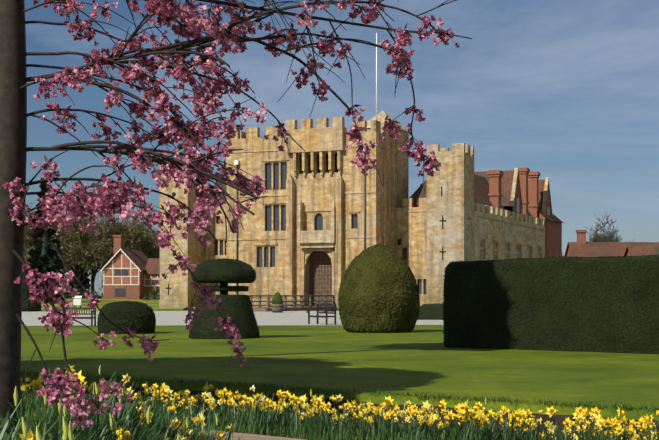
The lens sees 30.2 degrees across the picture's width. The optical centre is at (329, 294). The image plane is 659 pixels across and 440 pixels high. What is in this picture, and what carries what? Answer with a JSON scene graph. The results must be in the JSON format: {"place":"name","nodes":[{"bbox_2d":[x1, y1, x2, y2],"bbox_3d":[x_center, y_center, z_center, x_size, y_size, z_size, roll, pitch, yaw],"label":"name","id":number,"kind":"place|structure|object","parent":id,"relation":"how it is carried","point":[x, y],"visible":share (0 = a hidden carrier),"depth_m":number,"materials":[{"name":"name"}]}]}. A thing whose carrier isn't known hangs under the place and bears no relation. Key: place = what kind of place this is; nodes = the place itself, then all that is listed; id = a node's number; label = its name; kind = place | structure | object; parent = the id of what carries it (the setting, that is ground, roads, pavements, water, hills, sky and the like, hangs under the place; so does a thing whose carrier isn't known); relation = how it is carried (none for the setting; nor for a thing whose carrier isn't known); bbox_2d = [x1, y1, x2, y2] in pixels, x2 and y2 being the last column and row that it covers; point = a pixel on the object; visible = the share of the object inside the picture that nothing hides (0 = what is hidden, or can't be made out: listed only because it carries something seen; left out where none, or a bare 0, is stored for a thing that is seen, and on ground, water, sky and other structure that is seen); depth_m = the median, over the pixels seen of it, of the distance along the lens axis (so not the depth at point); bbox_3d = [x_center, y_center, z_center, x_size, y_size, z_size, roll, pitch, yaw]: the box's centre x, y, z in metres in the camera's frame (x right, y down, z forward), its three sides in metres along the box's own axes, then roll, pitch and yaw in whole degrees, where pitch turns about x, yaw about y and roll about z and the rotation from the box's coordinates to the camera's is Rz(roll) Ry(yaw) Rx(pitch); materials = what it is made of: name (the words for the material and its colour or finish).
{"place":"outdoors","nodes":[
{"label":"outdoors","id":0,"kind":"place"},
{"bbox_2d":[41,299,194,310],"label":"lawn","id":1,"kind":"structure","parent":0,"point":[154,304],"depth_m":133.70,"materials":[{"name":"green plant"}]},
{"bbox_2d":[100,235,159,298],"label":"timber-framed house","id":2,"kind":"structure","parent":1,"relation":"on","point":[130,274],"depth_m":177.43,"materials":[{"name":"brick"}]},
{"bbox_2d":[21,311,443,325],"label":"drive gravel","id":3,"kind":"structure","parent":0,"point":[163,318],"depth_m":71.70,"materials":[{"name":"grey gravel"}]},
{"bbox_2d":[271,304,283,312],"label":"barrel planter","id":4,"kind":"object","parent":3,"relation":"on","point":[277,308],"visible":0.96,"depth_m":97.83,"materials":[{"name":"beige stone"}]},
{"bbox_2d":[272,292,282,303],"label":"potted shrub","id":5,"kind":"object","parent":4,"relation":"on","point":[277,298],"visible":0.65,"depth_m":97.93,"materials":[{"name":"green plant"}]},
{"bbox_2d":[306,303,335,324],"bbox_3d":[-0.424,0.916,60.563,0.680,1.080,1.910,0,0,-29],"label":"bench","id":6,"kind":"object","parent":3,"relation":"on","point":[323,311],"visible":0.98,"depth_m":60.47,"materials":[{"name":"brown wood"}]},
{"bbox_2d":[418,303,443,319],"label":"hedge","id":7,"kind":"object","parent":3,"relation":"on","point":[431,311],"visible":0.02,"depth_m":69.69,"materials":[{"name":"green plant"}]},
{"bbox_2d":[196,429,303,439],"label":"foot path","id":8,"kind":"structure","parent":0,"point":[245,436],"depth_m":12.32,"materials":[{"name":"beige stone"}]},
{"bbox_2d":[21,295,658,430],"bbox_3d":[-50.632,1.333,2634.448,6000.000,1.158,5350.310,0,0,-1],"label":"terrain","id":9,"kind":"structure","parent":0,"point":[417,359],"depth_m":24.85,"materials":[{"name":"green plant"}]},
{"bbox_2d":[22,257,40,311],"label":"topiary cone yew","id":10,"kind":"object","parent":9,"relation":"on","point":[28,305],"visible":0.21,"depth_m":106.91,"materials":[{"name":"green plant"}]},
{"bbox_2d":[23,229,67,270],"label":"bare tree","id":11,"kind":"object","parent":9,"relation":"on","point":[25,253],"visible":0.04,"depth_m":228.05,"materials":[{"name":"green plant"}]},
{"bbox_2d":[27,176,68,302],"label":"conifer","id":12,"kind":"object","parent":9,"relation":"on","point":[45,258],"visible":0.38,"depth_m":148.42,"materials":[{"name":"green plant"}]},
{"bbox_2d":[24,203,99,271],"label":"bare tree","id":13,"kind":"object","parent":9,"relation":"on","point":[28,233],"visible":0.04,"depth_m":207.13,"materials":[{"name":"green plant"}]},
{"bbox_2d":[63,285,77,298],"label":"shrub","id":14,"kind":"object","parent":9,"relation":"on","point":[67,296],"visible":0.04,"depth_m":183.15,"materials":[{"name":"green plant"}]},
{"bbox_2d":[23,220,128,290],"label":"bare tree","id":15,"kind":"object","parent":9,"relation":"on","point":[66,248],"visible":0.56,"depth_m":197.05,"materials":[{"name":"green plant"}]},
{"bbox_2d":[66,285,87,298],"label":"shrub","id":16,"kind":"object","parent":9,"relation":"on","point":[75,288],"visible":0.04,"depth_m":188.82,"materials":[{"name":"green plant"}]},
{"bbox_2d":[73,296,81,307],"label":"sign cabinet","id":17,"kind":"object","parent":9,"relation":"on","point":[77,300],"visible":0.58,"depth_m":115.92,"materials":[{"name":"white paint"}]},
{"bbox_2d":[62,308,95,325],"bbox_3d":[-11.811,1.022,56.843,1.810,0.860,0.600,0,0,7],"label":"bench","id":18,"kind":"object","parent":9,"relation":"on","point":[93,312],"visible":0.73,"depth_m":56.97,"materials":[{"name":"brown wood"}]},
{"bbox_2d":[68,216,90,292],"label":"slim conifer","id":19,"kind":"object","parent":9,"relation":"on","point":[86,282],"visible":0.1,"depth_m":213.35,"materials":[{"name":"green plant"}]},
{"bbox_2d":[77,288,103,298],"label":"shrub","id":20,"kind":"object","parent":9,"relation":"on","point":[95,294],"visible":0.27,"depth_m":190.61,"materials":[{"name":"green plant"}]},
{"bbox_2d":[61,213,128,292],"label":"bare tree","id":21,"kind":"object","parent":9,"relation":"on","point":[109,229],"visible":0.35,"depth_m":200.13,"materials":[{"name":"brown plant"}]},
{"bbox_2d":[72,218,125,245],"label":"bare tree","id":22,"kind":"object","parent":9,"relation":"on","point":[100,228],"visible":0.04,"depth_m":212.36,"materials":[{"name":"green plant"}]},
{"bbox_2d":[77,219,159,268],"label":"bare tree","id":23,"kind":"object","parent":9,"relation":"on","point":[146,244],"visible":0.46,"depth_m":202.92,"materials":[{"name":"green plant"}]},
{"bbox_2d":[97,301,155,333],"bbox_3d":[-7.664,0.860,46.230,2.205,1.281,2.188,0,0,-1],"label":"rounded bush","id":24,"kind":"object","parent":9,"relation":"on","point":[138,317],"depth_m":45.42,"materials":[{"name":"green plant"}]},
{"bbox_2d":[105,219,156,239],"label":"bare tree","id":25,"kind":"object","parent":9,"relation":"on","point":[142,226],"visible":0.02,"depth_m":242.61,"materials":[{"name":"green plant"}]},
{"bbox_2d":[118,220,159,257],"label":"bare tree","id":26,"kind":"object","parent":9,"relation":"on","point":[139,243],"visible":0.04,"depth_m":208.86,"materials":[{"name":"green plant"}]},
{"bbox_2d":[142,285,159,299],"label":"shrub","id":27,"kind":"object","parent":9,"relation":"on","point":[154,294],"visible":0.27,"depth_m":168.06,"materials":[{"name":"green plant"}]},
{"bbox_2d":[188,258,259,338],"bbox_3d":[-3.531,0.130,40.994,2.389,2.727,2.394,0,0,-1],"label":"topiary","id":28,"kind":"object","parent":9,"relation":"on","point":[236,309],"visible":0.79,"depth_m":40.19,"materials":[{"name":"green plant"}]},
{"bbox_2d":[0,0,471,437],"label":"blossoming tree","id":29,"kind":"object","parent":9,"relation":"on","point":[106,197],"visible":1,"depth_m":6.02,"materials":[{"name":"pink petal"},{"name":"bark"}]},
{"bbox_2d":[0,364,658,439],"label":"daffodils","id":30,"kind":"object","parent":9,"relation":"on","point":[155,420],"visible":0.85,"depth_m":12.90,"materials":[{"name":"yellow plant"}]},
{"bbox_2d":[159,33,562,311],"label":"castle","id":31,"kind":"structure","parent":9,"relation":"on","point":[325,211],"depth_m":119.55,"materials":[{"name":"stone"}]},
{"bbox_2d":[338,243,419,332],"bbox_3d":[1.929,-0.243,47.708,3.222,3.534,3.260,0,0,-1],"label":"topiary bush","id":32,"kind":"object","parent":9,"relation":"on","point":[378,292],"visible":0.98,"depth_m":46.55,"materials":[{"name":"green plant"}]},
{"bbox_2d":[442,255,658,353],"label":"hedge","id":33,"kind":"object","parent":9,"relation":"on","point":[608,304],"visible":1,"depth_m":31.56,"materials":[{"name":"green plant"}]},
{"bbox_2d":[585,214,625,241],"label":"bare tree","id":34,"kind":"object","parent":9,"relation":"on","point":[603,238],"visible":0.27,"depth_m":214.16,"materials":[{"name":"green plant"}]},
{"bbox_2d":[565,230,658,257],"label":"brick outbuildings","id":35,"kind":"structure","parent":9,"relation":"on","point":[581,247],"depth_m":171.19,"materials":[{"name":"tile"}]},
{"bbox_2d":[21,374,658,439],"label":"flower bed","id":36,"kind":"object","parent":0,"point":[564,414],"visible":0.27,"depth_m":17.10,"materials":[{"name":"yellow plant"}]},
{"bbox_2d":[24,0,658,294],"label":"sky","id":37,"kind":"structure","parent":0,"point":[565,91],"materials":[{"name":"blue"}]},
{"bbox_2d":[138,405,560,439],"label":"soil","id":38,"kind":"structure","parent":0,"point":[369,424],"depth_m":16.19,"materials":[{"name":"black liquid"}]}
]}

